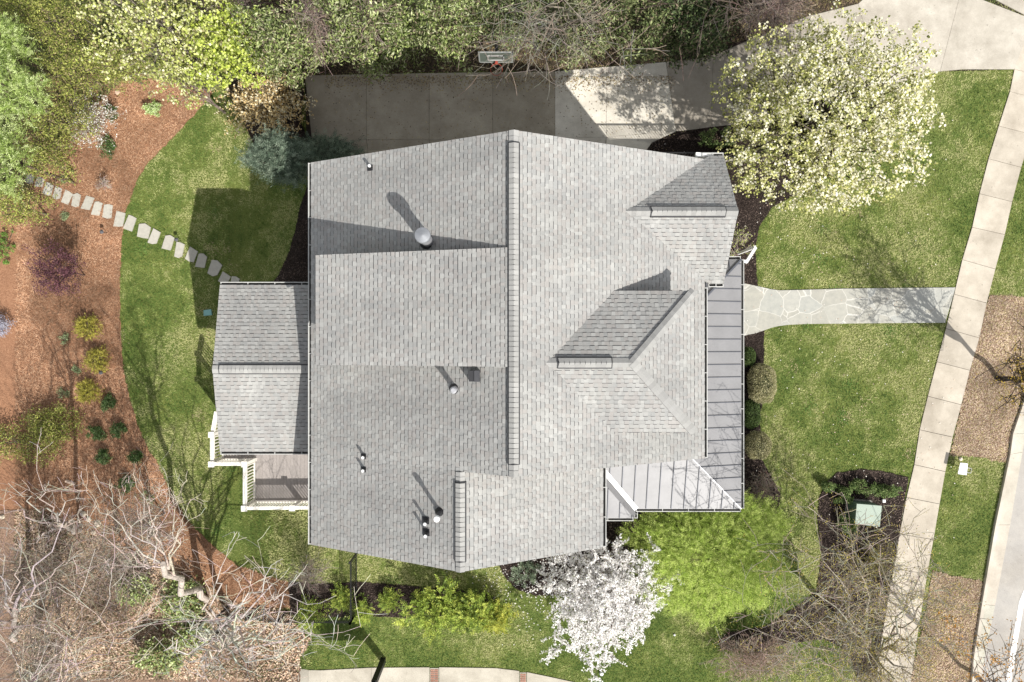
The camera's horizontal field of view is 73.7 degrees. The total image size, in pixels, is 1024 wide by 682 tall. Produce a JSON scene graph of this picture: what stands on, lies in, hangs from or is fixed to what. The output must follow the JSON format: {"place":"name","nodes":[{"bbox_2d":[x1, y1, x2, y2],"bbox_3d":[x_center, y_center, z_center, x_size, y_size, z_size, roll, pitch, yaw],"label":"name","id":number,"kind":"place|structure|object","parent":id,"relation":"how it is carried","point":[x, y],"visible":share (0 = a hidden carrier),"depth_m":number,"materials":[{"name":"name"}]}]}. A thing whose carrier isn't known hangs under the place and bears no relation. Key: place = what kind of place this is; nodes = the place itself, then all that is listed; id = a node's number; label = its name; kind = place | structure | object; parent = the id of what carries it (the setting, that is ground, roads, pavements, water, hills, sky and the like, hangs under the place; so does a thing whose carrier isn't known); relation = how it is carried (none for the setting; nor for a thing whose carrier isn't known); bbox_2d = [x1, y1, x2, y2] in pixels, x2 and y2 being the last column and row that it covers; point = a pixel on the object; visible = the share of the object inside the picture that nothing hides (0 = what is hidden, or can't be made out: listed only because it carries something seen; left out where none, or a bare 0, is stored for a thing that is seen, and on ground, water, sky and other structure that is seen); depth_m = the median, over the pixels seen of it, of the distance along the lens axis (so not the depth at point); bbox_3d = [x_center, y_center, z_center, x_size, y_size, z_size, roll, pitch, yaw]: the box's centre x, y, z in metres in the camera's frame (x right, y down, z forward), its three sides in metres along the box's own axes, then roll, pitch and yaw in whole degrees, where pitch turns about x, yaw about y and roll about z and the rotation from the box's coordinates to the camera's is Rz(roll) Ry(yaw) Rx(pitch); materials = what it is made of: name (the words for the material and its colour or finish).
{"place":"outdoors","nodes":[
{"label":"outdoors","id":0,"kind":"place"},
{"bbox_2d":[0,0,228,194],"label":"undergrowth ground","id":1,"kind":"structure","parent":0,"point":[5,118],"depth_m":30.26,"materials":[{"name":"green plant"}]},
{"bbox_2d":[0,0,69,40],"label":"olive bush","id":2,"kind":"object","parent":1,"relation":"on","point":[12,8],"visible":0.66,"depth_m":28.19,"materials":[{"name":"green plant"}]},
{"bbox_2d":[0,12,72,86],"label":"pine tree","id":3,"kind":"object","parent":1,"relation":"on","point":[14,51],"visible":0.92,"depth_m":25.81,"materials":[{"name":"green plant"}]},
{"bbox_2d":[15,0,110,52],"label":"olive bush","id":4,"kind":"object","parent":1,"relation":"on","point":[53,21],"visible":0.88,"depth_m":28.10,"materials":[{"name":"green plant"}]},
{"bbox_2d":[27,24,125,102],"bbox_3d":[-17.973,-11.332,28.614,3.648,3.676,3.095,0,90,0],"label":"olive bush","id":5,"kind":"object","parent":1,"relation":"on","point":[73,61],"visible":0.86,"depth_m":28.02,"materials":[{"name":"green plant"}]},
{"bbox_2d":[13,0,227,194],"bbox_3d":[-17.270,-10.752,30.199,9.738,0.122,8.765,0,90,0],"label":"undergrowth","id":6,"kind":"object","parent":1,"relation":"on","point":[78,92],"visible":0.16,"depth_m":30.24,"materials":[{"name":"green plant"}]},
{"bbox_2d":[0,508,311,681],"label":"leaf litter ground","id":7,"kind":"structure","parent":0,"point":[10,536],"depth_m":30.26,"materials":[{"name":"brown plant"}]},
{"bbox_2d":[0,507,92,642],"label":"bare birch","id":8,"kind":"object","parent":7,"relation":"on","point":[13,611],"visible":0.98,"depth_m":22.47,"materials":[{"name":"grey plant"}]},
{"bbox_2d":[0,583,141,681],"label":"bare thicket","id":9,"kind":"object","parent":7,"relation":"on","point":[23,654],"visible":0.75,"depth_m":24.82,"materials":[{"name":"grey plant"}]},
{"bbox_2d":[0,512,151,664],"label":"bare thicket","id":10,"kind":"object","parent":7,"relation":"on","point":[41,572],"visible":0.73,"depth_m":24.79,"materials":[{"name":"grey plant"}]},
{"bbox_2d":[7,488,208,675],"bbox_3d":[-14.876,8.688,25.776,7.054,9.451,6.252,-42,90,0],"label":"bare thicket","id":11,"kind":"object","parent":7,"relation":"on","point":[115,570],"visible":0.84,"depth_m":24.57,"materials":[{"name":"grey plant"}]},
{"bbox_2d":[34,465,208,602],"bbox_3d":[-13.447,7.292,25.365,4.146,10.419,7.914,29,90,0],"label":"bare birch","id":12,"kind":"object","parent":7,"relation":"on","point":[198,590],"visible":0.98,"depth_m":22.51,"materials":[{"name":"beige plant"}]},
{"bbox_2d":[0,528,248,681],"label":"bare birch","id":13,"kind":"object","parent":7,"relation":"on","point":[74,660],"visible":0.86,"depth_m":23.70,"materials":[{"name":"beige plant"}]},
{"bbox_2d":[112,572,156,606],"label":"woodland bush","id":14,"kind":"object","parent":7,"relation":"on","point":[131,601],"visible":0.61,"depth_m":29.29,"materials":[{"name":"green plant"}]},
{"bbox_2d":[128,630,201,677],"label":"woodland bush","id":15,"kind":"object","parent":7,"relation":"on","point":[158,652],"visible":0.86,"depth_m":29.30,"materials":[{"name":"green plant"}]},
{"bbox_2d":[154,574,208,630],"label":"woodland bush","id":16,"kind":"object","parent":7,"relation":"on","point":[175,598],"visible":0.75,"depth_m":29.33,"materials":[{"name":"green plant"}]},
{"bbox_2d":[172,619,214,650],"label":"woodland bush","id":17,"kind":"object","parent":7,"relation":"on","point":[184,633],"visible":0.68,"depth_m":29.21,"materials":[{"name":"green plant"}]},
{"bbox_2d":[162,528,379,681],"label":"bare birch","id":18,"kind":"object","parent":7,"relation":"on","point":[220,632],"visible":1,"depth_m":24.13,"materials":[{"name":"beige plant"}]},
{"bbox_2d":[298,667,570,681],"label":"neighbour driveway","id":19,"kind":"structure","parent":0,"point":[422,674],"depth_m":27.76,"materials":[{"name":"concrete"}]},
{"bbox_2d":[228,0,861,98],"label":"woodland ground","id":20,"kind":"structure","parent":0,"point":[501,64],"depth_m":29.28,"materials":[{"name":"brown soil"}]},
{"bbox_2d":[180,0,269,93],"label":"lime yellow tree","id":21,"kind":"object","parent":20,"relation":"on","point":[222,55],"visible":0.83,"depth_m":25.39,"materials":[{"name":"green plant"}]},
{"bbox_2d":[227,0,329,91],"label":"evergreen tree","id":22,"kind":"object","parent":20,"relation":"on","point":[294,48],"visible":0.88,"depth_m":25.30,"materials":[{"name":"green plant"}]},
{"bbox_2d":[278,0,352,78],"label":"bare brush","id":23,"kind":"object","parent":20,"relation":"on","point":[316,19],"visible":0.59,"depth_m":25.52,"materials":[{"name":"grey plant"}]},
{"bbox_2d":[306,0,381,69],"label":"evergreen tree","id":24,"kind":"object","parent":20,"relation":"on","point":[338,25],"visible":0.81,"depth_m":25.09,"materials":[{"name":"green plant"}]},
{"bbox_2d":[321,0,407,66],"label":"bare brush","id":25,"kind":"object","parent":20,"relation":"on","point":[363,12],"visible":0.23,"depth_m":25.02,"materials":[{"name":"green plant"}]},
{"bbox_2d":[343,0,426,84],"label":"evergreen tree","id":26,"kind":"object","parent":20,"relation":"on","point":[398,37],"visible":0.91,"depth_m":25.65,"materials":[{"name":"green plant"}]},
{"bbox_2d":[397,0,496,79],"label":"evergreen tree","id":27,"kind":"object","parent":20,"relation":"on","point":[452,13],"visible":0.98,"depth_m":25.29,"materials":[{"name":"green plant"}]},
{"bbox_2d":[478,36,512,75],"bbox_3d":[-0.597,-11.023,27.550,1.160,3.700,1.206,43,90,0],"label":"basketball hoop","id":28,"kind":"object","parent":20,"relation":"on","point":[483,58],"visible":0.88,"depth_m":26.19,"materials":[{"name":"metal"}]},
{"bbox_2d":[466,0,568,58],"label":"evergreen tree","id":29,"kind":"object","parent":20,"relation":"on","point":[491,16],"visible":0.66,"depth_m":26.40,"materials":[{"name":"green plant"}]},
{"bbox_2d":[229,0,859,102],"bbox_3d":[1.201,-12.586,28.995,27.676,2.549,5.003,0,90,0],"label":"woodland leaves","id":30,"kind":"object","parent":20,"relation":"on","point":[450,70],"visible":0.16,"depth_m":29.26,"materials":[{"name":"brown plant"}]},
{"bbox_2d":[455,0,666,98],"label":"bare grey tree","id":31,"kind":"object","parent":20,"relation":"on","point":[546,21],"visible":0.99,"depth_m":23.65,"materials":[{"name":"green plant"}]},
{"bbox_2d":[528,0,626,71],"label":"evergreen tree","id":32,"kind":"object","parent":20,"relation":"on","point":[593,43],"visible":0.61,"depth_m":26.79,"materials":[{"name":"green plant"}]},
{"bbox_2d":[595,0,682,73],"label":"evergreen tree","id":33,"kind":"object","parent":20,"relation":"on","point":[628,10],"visible":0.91,"depth_m":26.25,"materials":[{"name":"green plant"}]},
{"bbox_2d":[650,0,746,73],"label":"evergreen tree","id":34,"kind":"object","parent":20,"relation":"on","point":[687,17],"visible":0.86,"depth_m":25.99,"materials":[{"name":"green plant"}]},
{"bbox_2d":[635,0,827,80],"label":"bare grey tree","id":35,"kind":"object","parent":20,"relation":"on","point":[763,4],"visible":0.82,"depth_m":23.30,"materials":[{"name":"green plant"}]},
{"bbox_2d":[695,0,769,25],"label":"evergreen tree","id":36,"kind":"object","parent":20,"relation":"on","point":[721,3],"visible":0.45,"depth_m":25.77,"materials":[{"name":"green plant"}]},
{"bbox_2d":[719,0,819,49],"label":"bare brush","id":37,"kind":"object","parent":20,"relation":"on","point":[785,8],"visible":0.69,"depth_m":24.56,"materials":[{"name":"grey plant"}]},
{"bbox_2d":[119,0,1023,681],"bbox_3d":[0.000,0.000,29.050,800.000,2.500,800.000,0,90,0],"label":"lawn","id":38,"kind":"structure","parent":0,"point":[235,195],"depth_m":27.80,"materials":[{"name":"green plant"}]},
{"bbox_2d":[0,71,289,610],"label":"pine straw bed","id":39,"kind":"object","parent":38,"relation":"on","point":[9,387],"visible":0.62,"depth_m":30.28,"materials":[{"name":"brown plant"}]},
{"bbox_2d":[0,179,58,232],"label":"olive bush","id":40,"kind":"object","parent":39,"relation":"on","point":[25,208],"visible":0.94,"depth_m":28.29,"materials":[{"name":"green plant"}]},
{"bbox_2d":[0,121,74,204],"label":"pine tree","id":41,"kind":"object","parent":39,"relation":"on","point":[11,158],"visible":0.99,"depth_m":26.11,"materials":[{"name":"green plant"}]},
{"bbox_2d":[0,409,76,468],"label":"olive bush","id":42,"kind":"object","parent":39,"relation":"on","point":[18,441],"visible":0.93,"depth_m":29.62,"materials":[{"name":"green plant"}]},
{"bbox_2d":[0,47,86,134],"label":"pine tree","id":43,"kind":"object","parent":39,"relation":"on","point":[24,84],"visible":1,"depth_m":25.61,"materials":[{"name":"green plant"}]},
{"bbox_2d":[8,127,81,187],"bbox_3d":[-19.400,-7.650,28.592,2.770,3.725,2.488,0,90,0],"label":"olive bush","id":44,"kind":"object","parent":39,"relation":"on","point":[42,159],"visible":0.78,"depth_m":28.26,"materials":[{"name":"green plant"}]},
{"bbox_2d":[21,236,87,299],"bbox_3d":[-19.083,-3.007,28.967,2.463,2.969,2.577,0,90,0],"label":"purple plum","id":45,"kind":"object","parent":39,"relation":"on","point":[65,272],"visible":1,"depth_m":28.27,"materials":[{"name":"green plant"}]},
{"bbox_2d":[21,399,87,451],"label":"olive bush","id":46,"kind":"object","parent":39,"relation":"on","point":[45,422],"visible":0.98,"depth_m":29.59,"materials":[{"name":"green plant"}]},
{"bbox_2d":[7,84,102,154],"bbox_3d":[-18.851,-9.189,28.593,3.640,3.723,3.039,0,90,0],"label":"olive bush","id":47,"kind":"object","parent":39,"relation":"on","point":[63,109],"visible":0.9,"depth_m":28.18,"materials":[{"name":"green plant"}]},
{"bbox_2d":[0,433,117,547],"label":"bare birch","id":48,"kind":"object","parent":39,"relation":"on","point":[59,522],"visible":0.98,"depth_m":22.81,"materials":[{"name":"grey plant"}]},
{"bbox_2d":[71,313,103,340],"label":"golden shrub","id":49,"kind":"object","parent":39,"relation":"on","point":[84,328],"visible":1,"depth_m":29.83,"materials":[{"name":"yellow plant"}]},
{"bbox_2d":[72,378,104,404],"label":"golden shrub","id":50,"kind":"object","parent":39,"relation":"on","point":[86,391],"visible":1,"depth_m":29.83,"materials":[{"name":"yellow plant"}]},
{"bbox_2d":[80,345,110,373],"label":"golden shrub","id":51,"kind":"object","parent":39,"relation":"on","point":[95,358],"visible":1,"depth_m":29.84,"materials":[{"name":"yellow plant"}]},
{"bbox_2d":[66,88,126,154],"bbox_3d":[-17.992,-9.252,29.262,2.531,2.194,2.848,26,90,0],"label":"dogwood sapling","id":52,"kind":"object","parent":39,"relation":"on","point":[99,119],"visible":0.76,"depth_m":29.21,"materials":[{"name":"white plant"}]},
{"bbox_2d":[69,39,158,98],"bbox_3d":[-16.378,-11.381,28.647,3.376,3.616,2.362,0,90,0],"label":"olive bush","id":53,"kind":"object","parent":39,"relation":"on","point":[112,66],"visible":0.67,"depth_m":28.05,"materials":[{"name":"green plant"}]},
{"bbox_2d":[63,443,208,594],"bbox_3d":[-13.653,6.409,25.614,5.671,9.776,4.916,-17,90,0],"label":"bare thicket","id":54,"kind":"object","parent":39,"relation":"on","point":[133,523],"visible":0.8,"depth_m":24.74,"materials":[{"name":"grey plant"}]},
{"bbox_2d":[74,0,253,86],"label":"lime yellow tree","id":55,"kind":"object","parent":38,"relation":"on","point":[172,36],"visible":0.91,"depth_m":24.86,"materials":[{"name":"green plant"}]},
{"bbox_2d":[145,56,231,113],"bbox_3d":[-12.718,-10.170,28.126,3.212,4.649,2.089,0,90,0],"label":"lime yellow tree","id":56,"kind":"object","parent":38,"relation":"on","point":[182,87],"visible":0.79,"depth_m":26.80,"materials":[{"name":"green plant"}]},
{"bbox_2d":[208,411,307,511],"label":"deck","id":57,"kind":"structure","parent":38,"relation":"on","point":[280,478],"depth_m":27.50,"materials":[{"name":"white wood"}]},
{"bbox_2d":[230,66,304,157],"bbox_3d":[-10.371,-9.736,29.045,3.508,2.450,5.628,-9,90,0],"label":"mulch bed","id":58,"kind":"object","parent":38,"relation":"on","point":[294,122],"visible":0.19,"depth_m":29.27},
{"bbox_2d":[214,63,317,148],"bbox_3d":[-10.138,-9.779,28.052,4.308,2.724,3.696,-43,90,0],"label":"budding shrub","id":59,"kind":"object","parent":58,"relation":"on","point":[269,103],"visible":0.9,"depth_m":27.77,"materials":[{"name":"beige plant"}]},
{"bbox_2d":[232,64,907,681],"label":"mulch chips","id":60,"kind":"object","parent":58,"relation":"on","point":[302,596],"visible":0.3,"depth_m":27.75,"materials":[{"name":"brown wood"}]},
{"bbox_2d":[234,120,324,193],"bbox_3d":[-8.862,-6.998,26.309,3.297,3.722,2.634,0,90,0],"label":"blue cedar","id":61,"kind":"object","parent":38,"relation":"on","point":[273,154],"visible":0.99,"depth_m":25.61,"materials":[{"name":"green plant"}]},
{"bbox_2d":[274,187,307,281],"bbox_3d":[-9.154,-4.231,28.680,3.339,1.820,6.010,0,90,0],"label":"mulch bed","id":62,"kind":"object","parent":38,"relation":"on","point":[290,256],"visible":0.33,"depth_m":28.05,"materials":[{"name":"brown wood"}]},
{"bbox_2d":[293,126,367,163],"bbox_3d":[-7.419,-7.619,27.302,3.449,1.878,1.980,0,90,0],"label":"blue cedar","id":63,"kind":"object","parent":62,"relation":"on","point":[335,148],"visible":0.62,"depth_m":27.14,"materials":[{"name":"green plant"}]},
{"bbox_2d":[282,553,337,598],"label":"twiggy shrub","id":64,"kind":"object","parent":38,"relation":"on","point":[308,574],"visible":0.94,"depth_m":26.91,"materials":[{"name":"brown plant"}]},
{"bbox_2d":[289,582,500,617],"bbox_3d":[-4.837,10.559,28.081,8.921,0.622,1.544,0,90,0],"label":"mulch bed","id":65,"kind":"object","parent":38,"relation":"on","point":[363,586],"visible":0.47,"depth_m":27.77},
{"bbox_2d":[294,594,330,636],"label":"young shrub","id":66,"kind":"object","parent":65,"relation":"on","point":[312,613],"visible":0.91,"depth_m":27.36,"materials":[{"name":"green plant"}]},
{"bbox_2d":[326,580,356,614],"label":"young shrub","id":67,"kind":"object","parent":65,"relation":"on","point":[340,601],"visible":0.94,"depth_m":27.30,"materials":[{"name":"green plant"}]},
{"bbox_2d":[346,593,374,627],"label":"young shrub","id":68,"kind":"object","parent":65,"relation":"on","point":[362,604],"visible":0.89,"depth_m":27.32,"materials":[{"name":"green plant"}]},
{"bbox_2d":[374,586,403,612],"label":"young shrub","id":69,"kind":"object","parent":65,"relation":"on","point":[388,601],"visible":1,"depth_m":27.27,"materials":[{"name":"green plant"}]},
{"bbox_2d":[393,572,470,647],"bbox_3d":[-3.075,10.690,26.890,3.246,2.020,2.685,-38,90,0],"label":"cypress shrub","id":70,"kind":"object","parent":65,"relation":"on","point":[424,607],"visible":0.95,"depth_m":26.58,"materials":[{"name":"green plant"}]},
{"bbox_2d":[439,585,507,637],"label":"cypress shrub","id":71,"kind":"object","parent":65,"relation":"on","point":[474,601],"visible":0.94,"depth_m":26.60,"materials":[{"name":"green plant"}]},
{"bbox_2d":[477,598,518,635],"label":"cypress shrub","id":72,"kind":"object","parent":65,"relation":"on","point":[500,623],"visible":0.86,"depth_m":26.81,"materials":[{"name":"yellow plant"}]},
{"bbox_2d":[212,130,756,572],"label":"house","id":73,"kind":"structure","parent":38,"relation":"on","point":[460,355],"depth_m":20.48,"materials":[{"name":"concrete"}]},
{"bbox_2d":[133,84,915,630],"bbox_3d":[-1.431,1.773,28.994,32.659,2.572,20.253,14,90,0],"label":"clover","id":74,"kind":"object","parent":38,"relation":"on","point":[805,328],"visible":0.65,"depth_m":27.77,"materials":[{"name":"green plant"}]},
{"bbox_2d":[500,331,780,595],"bbox_3d":[6.617,5.790,27.770,7.727,0.001,14.872,40,90,0],"label":"mulch bed","id":75,"kind":"object","parent":38,"relation":"on","point":[758,462],"visible":0.14,"depth_m":27.77,"materials":[{"name":"brown wood"}]},
{"bbox_2d":[529,532,685,681],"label":"white blossom tree","id":76,"kind":"object","parent":75,"relation":"on","point":[611,600],"visible":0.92,"depth_m":24.86,"materials":[{"name":"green plant"}]},
{"bbox_2d":[616,489,798,634],"bbox_3d":[7.391,8.177,26.202,6.969,3.396,6.143,0,90,0],"label":"feathery lime tree","id":77,"kind":"object","parent":75,"relation":"on","point":[694,538],"visible":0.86,"depth_m":25.50,"materials":[{"name":"green plant"}]},
{"bbox_2d":[744,398,760,428],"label":"boxwood","id":78,"kind":"object","parent":75,"relation":"on","point":[752,414],"visible":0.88,"depth_m":27.12,"materials":[{"name":"green plant"}]},
{"bbox_2d":[744,430,771,459],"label":"boxwood","id":79,"kind":"object","parent":75,"relation":"on","point":[756,444],"visible":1,"depth_m":26.89,"materials":[{"name":"green plant"}]},
{"bbox_2d":[746,363,776,403],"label":"boxwood","id":80,"kind":"object","parent":75,"relation":"on","point":[761,382],"visible":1,"depth_m":26.83,"materials":[{"name":"green plant"}]},
{"bbox_2d":[745,468,780,506],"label":"twiggy shrub","id":81,"kind":"object","parent":75,"relation":"on","point":[765,488],"visible":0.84,"depth_m":26.90,"materials":[{"name":"brown plant"}]},
{"bbox_2d":[650,123,835,285],"bbox_3d":[9.267,-5.648,28.520,7.853,1.500,6.881,0,90,0],"label":"mulch bed","id":82,"kind":"object","parent":38,"relation":"on","point":[681,140],"visible":0.27,"depth_m":27.77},
{"bbox_2d":[709,0,946,221],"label":"flowering pear","id":83,"kind":"object","parent":82,"relation":"on","point":[807,127],"visible":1,"depth_m":22.33,"materials":[{"name":"beige plant"}]},
{"bbox_2d":[700,617,812,681],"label":"twiggy shrub","id":84,"kind":"object","parent":38,"relation":"on","point":[754,656],"visible":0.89,"depth_m":26.68,"materials":[{"name":"brown plant"}]},
{"bbox_2d":[719,469,907,681],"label":"mulch bed","id":85,"kind":"object","parent":38,"relation":"on","point":[829,519],"visible":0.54,"depth_m":27.77,"materials":[{"name":"brown soil"}]},
{"bbox_2d":[712,467,985,681],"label":"budding maple","id":86,"kind":"object","parent":85,"relation":"on","point":[864,643],"visible":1,"depth_m":22.52,"materials":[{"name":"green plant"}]},
{"bbox_2d":[845,499,881,526],"bbox_3d":[14.072,6.880,27.400,1.069,0.900,0.895,5,90,0],"label":"utility box","id":87,"kind":"object","parent":85,"relation":"on","point":[860,506],"visible":0.69,"depth_m":26.95,"materials":[{"name":"metal"}]},
{"bbox_2d":[840,534,903,587],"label":"twiggy shrub","id":88,"kind":"object","parent":85,"relation":"on","point":[874,567],"visible":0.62,"depth_m":27.13,"materials":[{"name":"brown plant"}]},
{"bbox_2d":[744,283,954,335],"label":"flagstone path","id":89,"kind":"structure","parent":38,"relation":"on","point":[764,310],"depth_m":27.75,"materials":[{"name":"beige stone"}]},
{"bbox_2d":[912,570,983,681],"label":"leafy verge","id":90,"kind":"structure","parent":38,"relation":"on","point":[968,615],"depth_m":27.78,"materials":[{"name":"brown plant"}]},
{"bbox_2d":[911,294,1023,681],"bbox_3d":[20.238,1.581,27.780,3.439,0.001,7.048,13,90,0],"label":"leafy verge","id":91,"kind":"structure","parent":38,"relation":"on","point":[990,404],"depth_m":27.78,"materials":[{"name":"plant"}]},
{"bbox_2d":[973,315,1023,415],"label":"street tree","id":92,"kind":"object","parent":91,"relation":"on","point":[1015,379],"visible":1,"depth_m":23.26,"materials":[{"name":"brown plant"}]},
{"bbox_2d":[938,612,1023,681],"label":"budding maple","id":93,"kind":"object","parent":38,"relation":"on","point":[998,663],"visible":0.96,"depth_m":23.00,"materials":[{"name":"beige plant"}]},
{"bbox_2d":[970,398,1023,681],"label":"kerb","id":94,"kind":"structure","parent":38,"relation":"on","point":[1019,418],"depth_m":27.67,"materials":[{"name":"concrete"}]},
{"bbox_2d":[974,416,1023,681],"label":"gutter pan","id":95,"kind":"object","parent":38,"relation":"on","point":[1002,538],"visible":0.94,"depth_m":27.77,"materials":[{"name":"concrete"}]},
{"bbox_2d":[305,0,1023,178],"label":"driveway","id":96,"kind":"structure","parent":0,"point":[974,34],"depth_m":29.26,"materials":[{"name":"grey concrete"}]},
{"bbox_2d":[328,72,954,644],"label":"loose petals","id":97,"kind":"object","parent":96,"relation":"on","point":[738,222],"visible":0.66,"depth_m":27.74,"materials":[{"name":"white plant"}]},
{"bbox_2d":[877,46,1023,681],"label":"sidewalk","id":98,"kind":"structure","parent":0,"point":[974,281],"depth_m":27.77,"materials":[{"name":"concrete"}]},
{"bbox_2d":[981,447,1023,681],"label":"street","id":99,"kind":"structure","parent":0,"point":[1010,589],"depth_m":27.79,"materials":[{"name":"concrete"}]},
{"bbox_2d":[1006,591,1023,681],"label":"road marking","id":100,"kind":"object","parent":99,"relation":"on","point":[1018,623],"visible":0.71,"depth_m":27.78,"materials":[{"name":"white paint"}]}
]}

